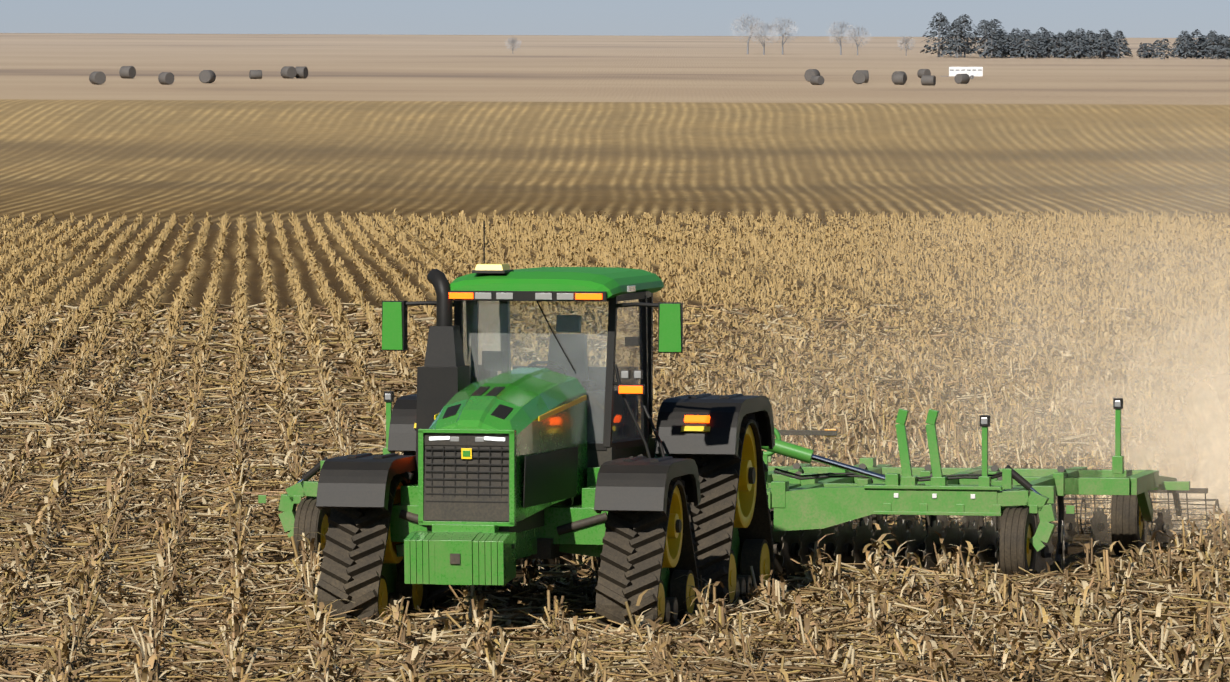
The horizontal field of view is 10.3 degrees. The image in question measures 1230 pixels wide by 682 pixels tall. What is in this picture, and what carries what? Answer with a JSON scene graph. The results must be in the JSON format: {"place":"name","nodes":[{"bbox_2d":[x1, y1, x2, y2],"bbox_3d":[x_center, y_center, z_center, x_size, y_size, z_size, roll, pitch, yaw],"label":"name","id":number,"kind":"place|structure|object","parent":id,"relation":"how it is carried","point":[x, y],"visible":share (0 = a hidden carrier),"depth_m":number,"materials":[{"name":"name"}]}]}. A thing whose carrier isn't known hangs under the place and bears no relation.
{"place":"outdoors","nodes":[
{"label":"outdoors","id":0,"kind":"place"},
{"bbox_2d":[0,33,1229,681],"bbox_3d":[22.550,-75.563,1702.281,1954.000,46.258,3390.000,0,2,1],"label":"field terrain","id":1,"kind":"structure","parent":0,"point":[436,125],"depth_m":454.06,"materials":[{"name":"beige soil"}]},
{"bbox_2d":[89,66,969,84],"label":"hay bales","id":2,"kind":"object","parent":1,"relation":"on","point":[812,76],"visible":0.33,"depth_m":1366.73,"materials":[{"name":"brown plant"}]},
{"bbox_2d":[316,220,774,629],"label":"tractor","id":3,"kind":"object","parent":1,"relation":"on","point":[494,472],"visible":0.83,"depth_m":67.69,"materials":[{"name":"metal"}]},
{"bbox_2d":[0,297,1229,681],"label":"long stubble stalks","id":4,"kind":"object","parent":1,"relation":"on","point":[440,667],"visible":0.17,"depth_m":72.91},
{"bbox_2d":[0,303,1229,681],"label":"crop residue","id":5,"kind":"object","parent":1,"relation":"on","point":[272,553],"visible":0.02,"depth_m":77.11},
{"bbox_2d":[0,302,1229,681],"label":"stubble husks","id":6,"kind":"object","parent":1,"relation":"on","point":[434,622],"visible":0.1,"depth_m":74.12},
{"bbox_2d":[0,205,1229,681],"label":"stubble stalks","id":7,"kind":"object","parent":1,"relation":"on","point":[720,610],"visible":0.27,"depth_m":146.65,"materials":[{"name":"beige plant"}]},
{"bbox_2d":[505,13,916,55],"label":"bare trees","id":8,"kind":"object","parent":1,"relation":"on","point":[751,32],"visible":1,"depth_m":2130.00,"materials":[{"name":"grey plant"}]},
{"bbox_2d":[258,391,1218,575],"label":"tillage implement","id":9,"kind":"object","parent":1,"relation":"on","point":[809,508],"visible":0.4,"depth_m":74.55,"materials":[{"name":"metal"}]},
{"bbox_2d":[949,67,982,78],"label":"stock trailer","id":10,"kind":"object","parent":1,"relation":"on","point":[969,71],"depth_m":1465.80,"materials":[{"name":"white metal"}]},
{"bbox_2d":[920,12,1229,58],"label":"shelterbelt trees","id":11,"kind":"object","parent":1,"relation":"on","point":[1042,44],"visible":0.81,"depth_m":2049.27,"materials":[{"name":"green plant"}]},
{"bbox_2d":[1037,316,1229,533],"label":"cloud","id":12,"kind":"structure","parent":1,"relation":"attached to","point":[1204,478],"depth_m":81.81,"materials":[{"name":"beige"}]},
{"bbox_2d":[0,0,1229,37],"label":"sky","id":13,"kind":"structure","parent":0,"point":[882,18],"materials":[{"name":"blue"}]},
{"bbox_2d":[510,268,1229,555],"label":"cloud","id":14,"kind":"structure","parent":0,"point":[1033,417],"depth_m":78.03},
{"bbox_2d":[518,83,1229,527],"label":"cloud","id":15,"kind":"structure","parent":0,"point":[1042,335],"depth_m":82.99,"materials":[{"name":"beige soil"}]},
{"bbox_2d":[590,87,1229,465],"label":"cloud","id":16,"kind":"structure","parent":0,"point":[1170,364],"depth_m":94.90,"materials":[{"name":"beige soil"}]},
{"bbox_2d":[677,84,1229,424],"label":"cloud","id":17,"kind":"structure","parent":0,"point":[1075,284],"depth_m":108.55,"materials":[{"name":"beige soil"}]},
{"bbox_2d":[704,85,1229,386],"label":"cloud","id":18,"kind":"structure","parent":0,"point":[1059,251],"depth_m":124.03,"materials":[{"name":"beige soil"}]},
{"bbox_2d":[759,87,1229,349],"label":"cloud","id":19,"kind":"structure","parent":0,"point":[1097,244],"depth_m":141.30,"materials":[{"name":"beige soil"}]},
{"bbox_2d":[796,79,1229,321],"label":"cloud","id":20,"kind":"structure","parent":0,"point":[1067,202],"depth_m":160.36,"materials":[{"name":"beige soil"}]},
{"bbox_2d":[840,138,1229,474],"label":"cloud","id":21,"kind":"structure","parent":0,"point":[1081,337],"depth_m":89.99,"materials":[{"name":"beige"}]},
{"bbox_2d":[842,81,1229,298],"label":"cloud","id":22,"kind":"structure","parent":0,"point":[1113,207],"depth_m":181.23,"materials":[{"name":"beige soil"}]},
{"bbox_2d":[853,85,1229,275],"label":"cloud","id":23,"kind":"structure","parent":0,"point":[1106,202],"depth_m":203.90,"materials":[{"name":"beige soil"}]},
{"bbox_2d":[919,194,1229,508],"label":"cloud","id":24,"kind":"structure","parent":0,"point":[1128,367],"depth_m":85.99,"materials":[{"name":"beige"}]},
{"bbox_2d":[1019,257,1229,522],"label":"cloud","id":25,"kind":"structure","parent":0,"point":[1167,403],"depth_m":83.50,"materials":[{"name":"beige"}]}
]}

